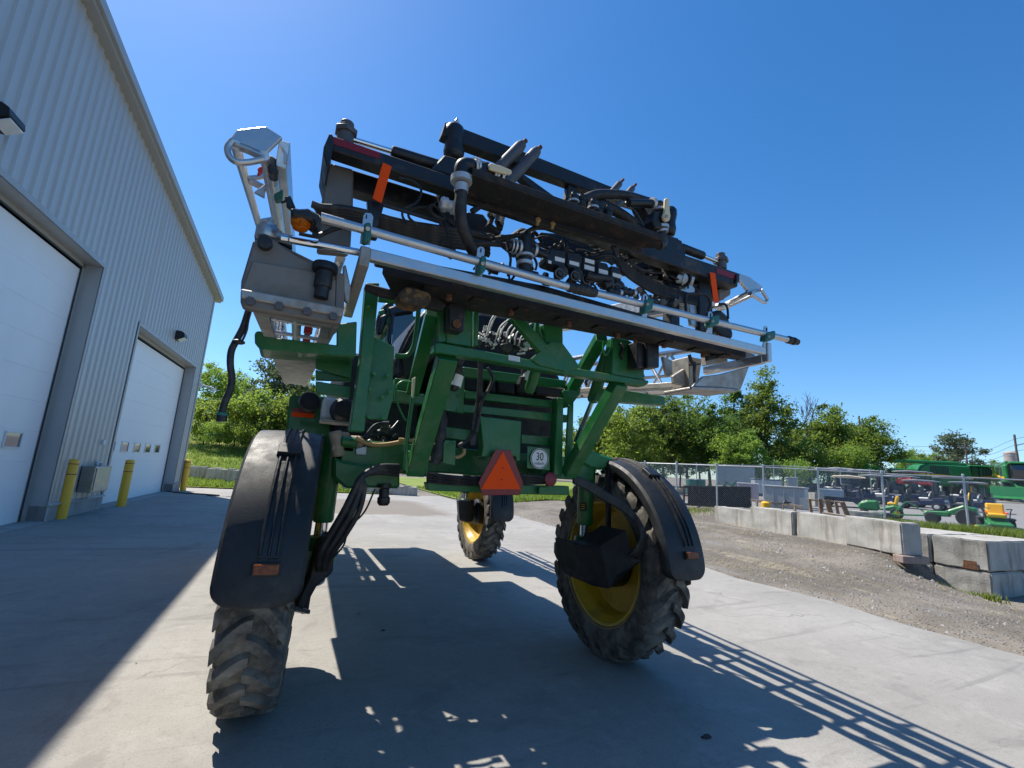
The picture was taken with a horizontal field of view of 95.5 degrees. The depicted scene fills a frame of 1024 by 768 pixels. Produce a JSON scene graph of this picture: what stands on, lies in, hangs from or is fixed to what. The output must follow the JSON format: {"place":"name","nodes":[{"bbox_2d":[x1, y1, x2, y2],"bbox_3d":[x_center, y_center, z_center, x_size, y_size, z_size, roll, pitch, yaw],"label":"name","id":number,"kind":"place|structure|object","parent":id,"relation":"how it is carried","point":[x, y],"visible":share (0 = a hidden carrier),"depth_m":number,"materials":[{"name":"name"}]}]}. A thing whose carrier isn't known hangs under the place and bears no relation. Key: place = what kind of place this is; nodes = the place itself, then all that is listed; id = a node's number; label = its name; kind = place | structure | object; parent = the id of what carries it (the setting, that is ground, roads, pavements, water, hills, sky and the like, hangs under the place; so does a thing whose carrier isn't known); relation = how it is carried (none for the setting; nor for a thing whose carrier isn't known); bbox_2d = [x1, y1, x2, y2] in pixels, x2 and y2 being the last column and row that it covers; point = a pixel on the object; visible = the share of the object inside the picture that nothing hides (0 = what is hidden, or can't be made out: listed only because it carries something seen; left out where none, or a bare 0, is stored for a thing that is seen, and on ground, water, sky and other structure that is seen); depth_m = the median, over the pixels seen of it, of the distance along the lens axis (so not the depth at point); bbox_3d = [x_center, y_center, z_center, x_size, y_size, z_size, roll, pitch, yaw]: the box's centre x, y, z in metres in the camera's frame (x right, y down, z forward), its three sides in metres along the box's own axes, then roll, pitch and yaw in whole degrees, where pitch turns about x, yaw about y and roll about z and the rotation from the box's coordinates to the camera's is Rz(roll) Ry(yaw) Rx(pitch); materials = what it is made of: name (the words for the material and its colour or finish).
{"place":"outdoors","nodes":[
{"label":"outdoors","id":0,"kind":"place"},
{"bbox_2d":[186,417,377,492],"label":"grass bank","id":1,"kind":"structure","parent":0,"point":[225,450],"depth_m":34.92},
{"bbox_2d":[189,466,208,477],"bbox_3d":[-17.304,5.014,25.638,1.068,0.946,0.638,4,-11,0],"label":"concrete block","id":2,"kind":"object","parent":1,"relation":"on","point":[194,471],"depth_m":25.38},
{"bbox_2d":[191,393,245,444],"bbox_3d":[-24.649,2.842,37.136,5.452,5.002,5.328,5,-11,-9],"label":"shrub","id":3,"kind":"object","parent":1,"relation":"on","point":[200,409],"visible":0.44,"depth_m":36.97,"materials":[{"name":"green plant"}]},
{"bbox_2d":[196,418,241,449],"bbox_3d":[-22.165,3.917,35.729,3.558,3.265,3.477,10,-12,-32],"label":"shrub","id":4,"kind":"object","parent":1,"relation":"on","point":[212,426],"visible":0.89,"depth_m":34.98,"materials":[{"name":"green plant"}]},
{"bbox_2d":[204,467,238,481],"bbox_3d":[-15.775,5.071,25.425,1.741,0.945,0.644,4,-11,1],"label":"concrete block","id":5,"kind":"object","parent":1,"relation":"on","point":[228,474],"depth_m":25.16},
{"bbox_2d":[196,356,252,419],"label":"leafy tree","id":6,"kind":"object","parent":1,"relation":"on","point":[209,376],"visible":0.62,"depth_m":44.19,"materials":[{"name":"green plant"}]},
{"bbox_2d":[207,399,267,446],"bbox_3d":[-22.729,3.440,38.274,4.914,4.426,4.651,-6,-14,43],"label":"shrub","id":7,"kind":"object","parent":1,"relation":"on","point":[238,413],"visible":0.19,"depth_m":37.82,"materials":[{"name":"green plant"}]},
{"bbox_2d":[228,420,269,448],"bbox_3d":[-20.169,4.151,35.874,3.460,3.249,3.540,5,-11,-8],"label":"shrub","id":8,"kind":"object","parent":1,"relation":"on","point":[247,431],"visible":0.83,"depth_m":35.31,"materials":[{"name":"green plant"}]},
{"bbox_2d":[209,377,291,435],"bbox_3d":[-20.145,2.891,38.480,7.033,6.453,6.873,4,-11,-1],"label":"shrub","id":9,"kind":"object","parent":1,"relation":"on","point":[255,400],"visible":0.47,"depth_m":37.01,"materials":[{"name":"green plant"}]},
{"bbox_2d":[234,393,297,430],"bbox_3d":[-18.617,3.507,37.218,6.186,5.570,5.854,-3,-13,33],"label":"shrub","id":10,"kind":"object","parent":1,"relation":"on","point":[275,420],"visible":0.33,"depth_m":36.38,"materials":[{"name":"green plant"}]},
{"bbox_2d":[243,358,312,425],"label":"leafy tree","id":11,"kind":"object","parent":1,"relation":"on","point":[272,371],"visible":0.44,"depth_m":41.29,"materials":[{"name":"green leaf"},{"name":"bark"}]},
{"bbox_2d":[274,374,325,400],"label":"leafy tree","id":12,"kind":"object","parent":1,"relation":"on","point":[312,378],"visible":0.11,"depth_m":47.67,"materials":[{"name":"green plant"}]},
{"bbox_2d":[180,433,572,501],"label":"bank grass","id":13,"kind":"structure","parent":1,"relation":"on","point":[208,482],"depth_m":29.76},
{"bbox_2d":[0,488,1023,767],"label":"concrete pavement","id":14,"kind":"structure","parent":0,"point":[108,634],"depth_m":4.16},
{"bbox_2d":[56,459,79,518],"bbox_3d":[-10.419,2.450,10.887,0.233,1.370,0.233,9,-12,-25],"label":"bollard","id":15,"kind":"object","parent":14,"relation":"on","point":[68,488],"visible":0.88,"depth_m":10.83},
{"bbox_2d":[116,459,134,505],"bbox_3d":[-11.488,2.935,13.829,0.233,1.360,0.233,9,-12,-25],"label":"bollard","id":16,"kind":"object","parent":14,"relation":"on","point":[125,483],"visible":1,"depth_m":13.76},
{"bbox_2d":[180,460,190,490],"bbox_3d":[-14.305,3.992,20.379,0.233,1.330,0.233,9,-12,-25],"label":"bollard","id":17,"kind":"object","parent":14,"relation":"on","point":[185,475],"visible":1,"depth_m":20.30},
{"bbox_2d":[166,491,219,495],"bbox_3d":[-13.057,4.456,18.966,2.558,0.043,0.534,0,-11,18],"label":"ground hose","id":18,"kind":"object","parent":14,"relation":"on","point":[195,493],"visible":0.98,"depth_m":18.86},
{"bbox_2d":[206,118,799,718],"bbox_3d":[-1.618,0.476,7.490,4.419,5.103,10.305,9,-12,-25],"label":"crop sprayer","id":19,"kind":"object","parent":14,"relation":"on","point":[460,372],"visible":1,"depth_m":3.37,"materials":[{"name":"green metal"}]},
{"bbox_2d":[106,0,1023,489],"label":"sky","id":20,"kind":"structure","parent":0,"point":[860,162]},
{"bbox_2d":[186,473,1023,655],"bbox_3d":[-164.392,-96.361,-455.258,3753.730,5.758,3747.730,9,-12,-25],"label":"ground","id":21,"kind":"structure","parent":0,"point":[918,615],"depth_m":8.69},
{"bbox_2d":[0,0,223,533],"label":"metal shed","id":22,"kind":"structure","parent":21,"relation":"on","point":[109,286],"depth_m":10.63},
{"bbox_2d":[0,101,24,134],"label":"wall lamp","id":23,"kind":"object","parent":22,"relation":"attached to","point":[11,123],"visible":1,"depth_m":7.29,"materials":[{"name":"brown metal"}]},
{"bbox_2d":[0,206,79,524],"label":"overhead door","id":24,"kind":"structure","parent":22,"relation":"in","point":[38,284],"depth_m":9.49,"materials":[{"name":"white"}]},
{"bbox_2d":[77,461,111,492],"bbox_3d":[-10.719,2.379,12.000,0.300,0.760,1.055,8,-11,-21],"label":"utility box","id":25,"kind":"object","parent":22,"relation":"attached to","point":[96,478],"visible":1,"depth_m":11.60,"materials":[{"name":"metal"}]},
{"bbox_2d":[102,339,183,503],"bbox_3d":[-12.901,1.395,16.325,0.095,5.079,6.930,8,-11,-21],"label":"overhead door","id":26,"kind":"structure","parent":22,"relation":"in","point":[144,433],"depth_m":16.39,"materials":[{"name":"white"}]},
{"bbox_2d":[175,330,187,341],"bbox_3d":[-12.228,-1.750,17.203,0.299,0.343,0.440,8,-11,-21],"label":"wall lamp","id":27,"kind":"object","parent":22,"relation":"attached to","point":[180,336],"visible":1,"depth_m":17.03,"materials":[{"name":"brown metal"}]},
{"bbox_2d":[198,383,216,391],"bbox_3d":[-13.822,0.169,21.124,0.701,0.335,0.240,9,-12,-25],"label":"security camera","id":28,"kind":"object","parent":22,"relation":"attached to","point":[213,389],"visible":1,"depth_m":21.11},
{"bbox_2d":[341,486,377,493],"bbox_3d":[-8.595,5.873,26.277,1.945,0.586,0.629,4,-11,1],"label":"concrete block","id":29,"kind":"object","parent":21,"relation":"on","point":[370,490],"depth_m":25.98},
{"bbox_2d":[377,485,417,495],"bbox_3d":[-6.490,6.044,26.461,2.154,0.590,0.632,4,-11,1],"label":"concrete block","id":30,"kind":"object","parent":21,"relation":"on","point":[406,490],"depth_m":26.16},
{"bbox_2d":[399,477,572,500],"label":"grass verge","id":31,"kind":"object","parent":21,"relation":"on","point":[413,482],"depth_m":44.47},
{"bbox_2d":[563,426,600,472],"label":"leafy tree","id":32,"kind":"object","parent":31,"relation":"on","point":[574,435],"visible":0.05,"depth_m":54.96,"materials":[{"name":"green plant"}]},
{"bbox_2d":[574,413,625,474],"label":"leafy tree","id":33,"kind":"object","parent":31,"relation":"on","point":[598,450],"visible":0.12,"depth_m":45.74,"materials":[{"name":"green plant"}]},
{"bbox_2d":[596,405,674,474],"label":"leafy tree","id":34,"kind":"object","parent":21,"relation":"on","point":[630,437],"visible":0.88,"depth_m":41.71,"materials":[{"name":"green plant"}]},
{"bbox_2d":[630,395,705,476],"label":"leafy tree","id":35,"kind":"object","parent":21,"relation":"on","point":[671,437],"visible":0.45,"depth_m":46.62,"materials":[{"name":"green plant"}]},
{"bbox_2d":[665,451,700,487],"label":"leafy tree","id":36,"kind":"object","parent":21,"relation":"on","point":[680,472],"visible":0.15,"depth_m":51.79,"materials":[{"name":"green plant"}]},
{"bbox_2d":[686,479,696,493],"bbox_3d":[10.068,5.733,26.010,0.600,0.810,0.600,9,-12,-25],"label":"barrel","id":37,"kind":"object","parent":21,"relation":"on","point":[694,482],"visible":0.46,"depth_m":25.82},
{"bbox_2d":[666,395,718,488],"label":"leafy tree","id":38,"kind":"object","parent":21,"relation":"on","point":[680,402],"visible":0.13,"depth_m":50.08,"materials":[{"name":"green plant"}]},
{"bbox_2d":[667,396,750,485],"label":"leafy tree","id":39,"kind":"object","parent":21,"relation":"on","point":[706,424],"visible":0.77,"depth_m":44.80,"materials":[{"name":"green plant"}]},
{"bbox_2d":[714,506,750,527],"bbox_3d":[7.902,4.721,16.284,0.502,0.727,2.096,5,-11,-9],"label":"concrete block","id":40,"kind":"object","parent":21,"relation":"on","point":[733,516],"depth_m":16.19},
{"bbox_2d":[702,426,773,476],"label":"leafy tree","id":41,"kind":"object","parent":21,"relation":"on","point":[732,456],"visible":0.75,"depth_m":40.92,"materials":[{"name":"green plant"}]},
{"bbox_2d":[715,390,766,459],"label":"poplar tree","id":42,"kind":"object","parent":21,"relation":"on","point":[733,398],"visible":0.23,"depth_m":48.82,"materials":[{"name":"green plant"}]},
{"bbox_2d":[735,460,777,478],"bbox_3d":[20.550,8.154,39.930,3.981,3.585,3.767,5,-11,-6],"label":"shrub","id":43,"kind":"object","parent":21,"relation":"on","point":[740,463],"visible":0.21,"depth_m":39.46,"materials":[{"name":"green plant"}]},
{"bbox_2d":[646,463,871,501],"bbox_3d":[18.154,7.547,35.544,15.458,3.074,0.659,0,-11,19],"label":"chain link fence","id":44,"kind":"object","parent":21,"relation":"on","point":[839,468],"visible":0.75,"depth_m":35.14,"materials":[{"name":"grey"}]},
{"bbox_2d":[520,510,1023,642],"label":"loose stones","id":45,"kind":"object","parent":21,"relation":"on","point":[905,616],"visible":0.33,"depth_m":8.83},
{"bbox_2d":[736,364,808,476],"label":"poplar tree","id":46,"kind":"object","parent":21,"relation":"on","point":[769,407],"visible":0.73,"depth_m":46.31,"materials":[{"name":"green plant"}]},
{"bbox_2d":[750,506,796,535],"bbox_3d":[8.157,4.237,14.329,0.491,0.753,1.964,5,-11,-6],"label":"concrete block","id":47,"kind":"object","parent":21,"relation":"on","point":[781,521],"depth_m":14.12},
{"bbox_2d":[761,501,769,507],"bbox_3d":[10.139,4.890,18.598,0.312,0.380,0.320,9,-12,-25],"label":"yellow can","id":48,"kind":"object","parent":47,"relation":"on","point":[766,504],"visible":0.66,"depth_m":18.50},
{"bbox_2d":[751,499,802,510],"bbox_3d":[10.478,4.952,18.454,1.857,0.755,0.441,-4,-13,37],"label":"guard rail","id":49,"kind":"object","parent":21,"relation":"on","point":[785,503],"visible":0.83,"depth_m":18.34,"materials":[{"name":"wood"}]},
{"bbox_2d":[769,432,797,485],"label":"leafy tree","id":50,"kind":"object","parent":21,"relation":"on","point":[780,451],"visible":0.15,"depth_m":49.91,"materials":[{"name":"green plant"}]},
{"bbox_2d":[762,485,808,509],"bbox_3d":[11.469,4.728,19.486,1.588,0.880,0.860,-5,-14,40],"label":"steel tank","id":51,"kind":"object","parent":21,"relation":"on","point":[788,497],"visible":0.75,"depth_m":19.12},
{"bbox_2d":[766,456,820,486],"bbox_3d":[23.645,7.846,39.073,4.596,4.217,4.491,9,-12,-25],"label":"shrub","id":52,"kind":"object","parent":21,"relation":"on","point":[791,464],"visible":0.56,"depth_m":38.34,"materials":[{"name":"green plant"}]},
{"bbox_2d":[770,428,824,479],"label":"leafy tree","id":53,"kind":"object","parent":21,"relation":"on","point":[788,437],"visible":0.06,"depth_m":53.10,"materials":[{"name":"green plant"}]},
{"bbox_2d":[573,461,1023,529],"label":"chain link fence","id":54,"kind":"object","parent":21,"relation":"on","point":[716,494],"visible":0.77,"depth_m":17.63,"materials":[{"name":"grey"}]},
{"bbox_2d":[779,436,834,482],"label":"leafy tree","id":55,"kind":"object","parent":21,"relation":"on","point":[803,452],"visible":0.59,"depth_m":43.48,"materials":[{"name":"green plant"}]},
{"bbox_2d":[795,391,826,437],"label":"bare tree","id":56,"kind":"object","parent":21,"relation":"on","point":[807,412],"visible":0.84,"depth_m":50.39,"materials":[{"name":"green plant"}]},
{"bbox_2d":[796,512,847,544],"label":"concrete block","id":57,"kind":"structure","parent":21,"relation":"on","point":[829,528],"depth_m":12.34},
{"bbox_2d":[822,512,848,516],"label":"timber beam","id":58,"kind":"structure","parent":57,"relation":"on","point":[828,513],"depth_m":12.96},
{"bbox_2d":[783,403,866,473],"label":"leafy tree","id":59,"kind":"object","parent":21,"relation":"on","point":[827,436],"visible":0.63,"depth_m":47.82,"materials":[{"name":"green plant"}]},
{"bbox_2d":[807,499,849,515],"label":"leaning planks","id":60,"kind":"object","parent":21,"relation":"on","point":[829,506],"visible":0.66,"depth_m":14.95,"materials":[{"name":"brown wood"}]},
{"bbox_2d":[817,402,880,465],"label":"leafy tree","id":61,"kind":"object","parent":21,"relation":"on","point":[848,423],"visible":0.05,"depth_m":50.52,"materials":[{"name":"green plant"}]},
{"bbox_2d":[688,506,1010,605],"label":"wall weeds","id":62,"kind":"object","parent":21,"relation":"on","point":[983,595],"depth_m":9.08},
{"bbox_2d":[826,441,877,480],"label":"leafy tree","id":63,"kind":"object","parent":21,"relation":"on","point":[853,461],"visible":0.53,"depth_m":43.58,"materials":[{"name":"green plant"}]},
{"bbox_2d":[698,522,1020,637],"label":"straw litter","id":64,"kind":"object","parent":21,"relation":"on","point":[831,564],"visible":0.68,"depth_m":9.35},
{"bbox_2d":[848,510,882,518],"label":"concrete block","id":65,"kind":"structure","parent":21,"relation":"on","point":[862,513],"depth_m":15.95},
{"bbox_2d":[837,414,914,479],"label":"leafy tree","id":66,"kind":"object","parent":21,"relation":"on","point":[875,442],"visible":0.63,"depth_m":44.70,"materials":[{"name":"green plant"}]},
{"bbox_2d":[845,516,922,555],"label":"concrete block","id":67,"kind":"structure","parent":21,"relation":"on","point":[892,536],"depth_m":10.35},
{"bbox_2d":[886,447,930,485],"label":"leafy tree","id":68,"kind":"object","parent":21,"relation":"on","point":[915,457],"visible":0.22,"depth_m":94.95,"materials":[{"name":"green plant"}]},
{"bbox_2d":[893,554,929,564],"bbox_3d":[8.477,3.722,9.875,0.600,0.150,0.260,4,-11,-4],"label":"support timber","id":69,"kind":"object","parent":21,"relation":"on","point":[909,559],"visible":0.9,"depth_m":9.76,"materials":[{"name":"brown wood"}]},
{"bbox_2d":[922,562,937,572],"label":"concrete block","id":70,"kind":"structure","parent":21,"relation":"on","point":[930,568],"depth_m":10.24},
{"bbox_2d":[920,527,981,561],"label":"concrete block","id":71,"kind":"structure","parent":70,"relation":"on","point":[927,534],"depth_m":10.40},
{"bbox_2d":[917,449,946,460],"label":"leafy tree","id":72,"kind":"object","parent":21,"relation":"on","point":[933,454],"visible":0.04,"depth_m":97.83,"materials":[{"name":"green plant"}]},
{"bbox_2d":[861,516,1023,538],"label":"tall weeds","id":73,"kind":"object","parent":21,"relation":"on","point":[996,531],"visible":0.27,"depth_m":13.66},
{"bbox_2d":[929,429,992,465],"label":"leafy tree","id":74,"kind":"object","parent":21,"relation":"on","point":[955,443],"visible":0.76,"depth_m":85.18,"materials":[{"name":"green plant"}]},
{"bbox_2d":[958,441,974,464],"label":"utility pole","id":75,"kind":"object","parent":21,"relation":"on","point":[966,461],"visible":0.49,"depth_m":80.47,"materials":[{"name":"brown wood"}]},
{"bbox_2d":[816,437,1023,459],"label":"power lines","id":76,"kind":"object","parent":75,"relation":"attached to","point":[966,447],"visible":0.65,"depth_m":78.52,"materials":[{"name":"black metal"}]},
{"bbox_2d":[934,564,1023,598],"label":"concrete block","id":77,"kind":"structure","parent":21,"relation":"on","point":[1009,583],"depth_m":9.64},
{"bbox_2d":[932,534,1023,571],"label":"concrete block","id":78,"kind":"object","parent":77,"relation":"on","point":[989,553],"depth_m":9.83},
{"bbox_2d":[963,560,978,570],"bbox_3d":[9.495,3.748,9.632,0.010,0.170,0.259,9,-12,-25],"label":"lifting pocket","id":79,"kind":"object","parent":78,"relation":"attached to","point":[968,564],"visible":1,"depth_m":9.62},
{"bbox_2d":[968,457,997,486],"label":"leafy tree","id":80,"kind":"object","parent":21,"relation":"on","point":[989,484],"visible":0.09,"depth_m":108.21,"materials":[{"name":"green plant"}]},
{"bbox_2d":[987,460,1001,486],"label":"leafy tree","id":81,"kind":"object","parent":21,"relation":"on","point":[994,462],"visible":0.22,"depth_m":114.27,"materials":[{"name":"green plant"}]},
{"bbox_2d":[1003,451,1015,461],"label":"silo","id":82,"kind":"object","parent":21,"relation":"on","point":[1010,456],"visible":0.23,"depth_m":150.10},
{"bbox_2d":[685,485,1023,528],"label":"yard pavement","id":83,"kind":"structure","parent":0,"point":[1006,504],"depth_m":27.09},
{"bbox_2d":[683,485,751,507],"bbox_3d":[9.436,5.160,21.401,2.809,1.048,1.184,-2,-12,29],"label":"steel crate","id":84,"kind":"object","parent":83,"relation":"on","point":[699,493],"visible":0.76,"depth_m":20.83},
{"bbox_2d":[717,466,754,485],"bbox_3d":[15.969,6.606,33.333,2.520,1.410,1.660,-1,-12,24],"label":"storage bin","id":85,"kind":"object","parent":83,"relation":"on","point":[734,473],"visible":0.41,"depth_m":32.63,"materials":[{"name":"metal"}]},
{"bbox_2d":[737,482,758,499],"bbox_3d":[11.836,5.400,23.315,0.979,0.860,1.060,-2,-12,26],"label":"wrapped pallet","id":86,"kind":"object","parent":83,"relation":"on","point":[753,490],"visible":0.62,"depth_m":22.78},
{"bbox_2d":[750,478,782,493],"bbox_3d":[14.425,5.807,26.385,1.425,0.810,1.160,0,-11,17],"label":"brick pallet","id":87,"kind":"object","parent":83,"relation":"on","point":[767,481],"visible":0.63,"depth_m":25.93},
{"bbox_2d":[785,477,797,486],"bbox_3d":[15.439,5.635,25.628,0.524,0.960,1.060,-1,-12,26],"label":"brick pallet","id":88,"kind":"object","parent":83,"relation":"on","point":[790,479],"visible":0.56,"depth_m":25.23,"materials":[{"name":"brick"}]},
{"bbox_2d":[808,492,824,506],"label":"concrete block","id":89,"kind":"structure","parent":83,"relation":"on","point":[811,495],"depth_m":26.05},
{"bbox_2d":[803,468,853,496],"bbox_3d":[25.503,8.094,37.760,1.624,2.484,3.505,10,-12,-29],"label":"golf cart","id":90,"kind":"object","parent":83,"relation":"on","point":[838,487],"visible":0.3,"depth_m":36.99,"materials":[{"name":"black metal"}]},
{"bbox_2d":[820,467,860,496],"bbox_3d":[27.740,8.374,39.271,1.689,2.583,3.645,10,-12,-29],"label":"golf cart","id":91,"kind":"object","parent":83,"relation":"on","point":[829,484],"visible":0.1,"depth_m":39.69,"materials":[{"name":"black metal"}]},
{"bbox_2d":[820,475,876,504],"bbox_3d":[20.520,6.558,28.549,2.860,1.893,1.376,-4,-13,34],"label":"utility cart","id":92,"kind":"object","parent":83,"relation":"on","point":[840,496],"visible":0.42,"depth_m":28.13,"materials":[{"name":"black metal"}]},
{"bbox_2d":[848,469,887,492],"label":"golf cart","id":93,"kind":"object","parent":83,"relation":"on","point":[876,478],"visible":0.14,"depth_m":36.55,"materials":[{"name":"black metal"}]},
{"bbox_2d":[860,464,891,488],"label":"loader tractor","id":94,"kind":"object","parent":83,"relation":"on","point":[874,468],"visible":0.12,"depth_m":42.50,"materials":[{"name":"metal"}]},
{"bbox_2d":[849,474,902,505],"bbox_3d":[24.516,7.125,31.215,1.342,2.053,2.897,10,-12,-29],"label":"golf cart","id":95,"kind":"object","parent":83,"relation":"on","point":[891,489],"visible":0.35,"depth_m":30.63,"materials":[{"name":"blue metal"}]},
{"bbox_2d":[858,496,903,518],"bbox_3d":[17.387,5.779,21.967,1.690,1.029,1.014,-5,-14,40],"label":"riding mower","id":96,"kind":"object","parent":83,"relation":"on","point":[875,506],"visible":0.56,"depth_m":21.83,"materials":[{"name":"green metal"}]},
{"bbox_2d":[872,475,927,506],"bbox_3d":[27.001,7.440,32.520,1.373,2.100,2.964,10,-12,-32],"label":"golf cart","id":97,"kind":"object","parent":83,"relation":"on","point":[913,485],"visible":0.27,"depth_m":31.67,"materials":[{"name":"blue metal"}]},
{"bbox_2d":[896,478,932,485],"bbox_3d":[32.139,7.744,37.107,1.200,0.550,2.069,11,-13,-35],"label":"red machine","id":98,"kind":"object","parent":83,"relation":"on","point":[919,483],"visible":0.51,"depth_m":36.98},
{"bbox_2d":[891,470,940,491],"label":"golf cart","id":99,"kind":"object","parent":83,"relation":"on","point":[913,472],"visible":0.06,"depth_m":37.48,"materials":[{"name":"black metal"}]},
{"bbox_2d":[892,479,949,510],"bbox_3d":[25.580,6.926,29.190,1.199,1.833,2.587,11,-13,-35],"label":"golf cart","id":100,"kind":"object","parent":83,"relation":"on","point":[903,496],"visible":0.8,"depth_m":28.62,"materials":[{"name":"blue metal"}]},
{"bbox_2d":[886,493,980,525],"bbox_3d":[18.171,5.318,20.186,1.402,1.379,3.009,13,-14,-40],"label":"compact tractor","id":101,"kind":"object","parent":83,"relation":"on","point":[960,519],"visible":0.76,"depth_m":19.33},
{"bbox_2d":[872,458,1023,500],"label":"combine harvester","id":102,"kind":"object","parent":83,"relation":"on","point":[944,468],"visible":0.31,"depth_m":45.89,"materials":[{"name":"green metal"}]},
{"bbox_2d":[927,477,981,507],"bbox_3d":[31.878,7.808,33.821,1.389,2.124,2.998,11,-13,-35],"label":"golf cart","id":103,"kind":"object","parent":83,"relation":"on","point":[961,491],"visible":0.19,"depth_m":33.11,"materials":[{"name":"blue metal"}]},
{"bbox_2d":[947,481,996,510],"bbox_3d":[28.640,7.073,29.291,1.203,1.840,2.596,12,-13,-37],"label":"golf cart","id":104,"kind":"object","parent":83,"relation":"on","point":[977,502],"visible":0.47,"depth_m":28.73,"materials":[{"name":"blue metal"}]},
{"bbox_2d":[974,503,1022,530],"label":"zero turn mower","id":105,"kind":"object","parent":83,"relation":"on","point":[997,516],"visible":0.65,"depth_m":17.00,"materials":[{"name":"yellow metal"}]},
{"bbox_2d":[990,461,1023,500],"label":"combine harvester","id":106,"kind":"object","parent":83,"relation":"on","point":[1009,470],"visible":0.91,"depth_m":41.00,"materials":[{"name":"green metal"}]},
{"bbox_2d":[1013,435,1021,461],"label":"utility pole","id":107,"kind":"object","parent":83,"relation":"on","point":[1016,450],"visible":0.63,"depth_m":62.45,"materials":[{"name":"brown wood"}]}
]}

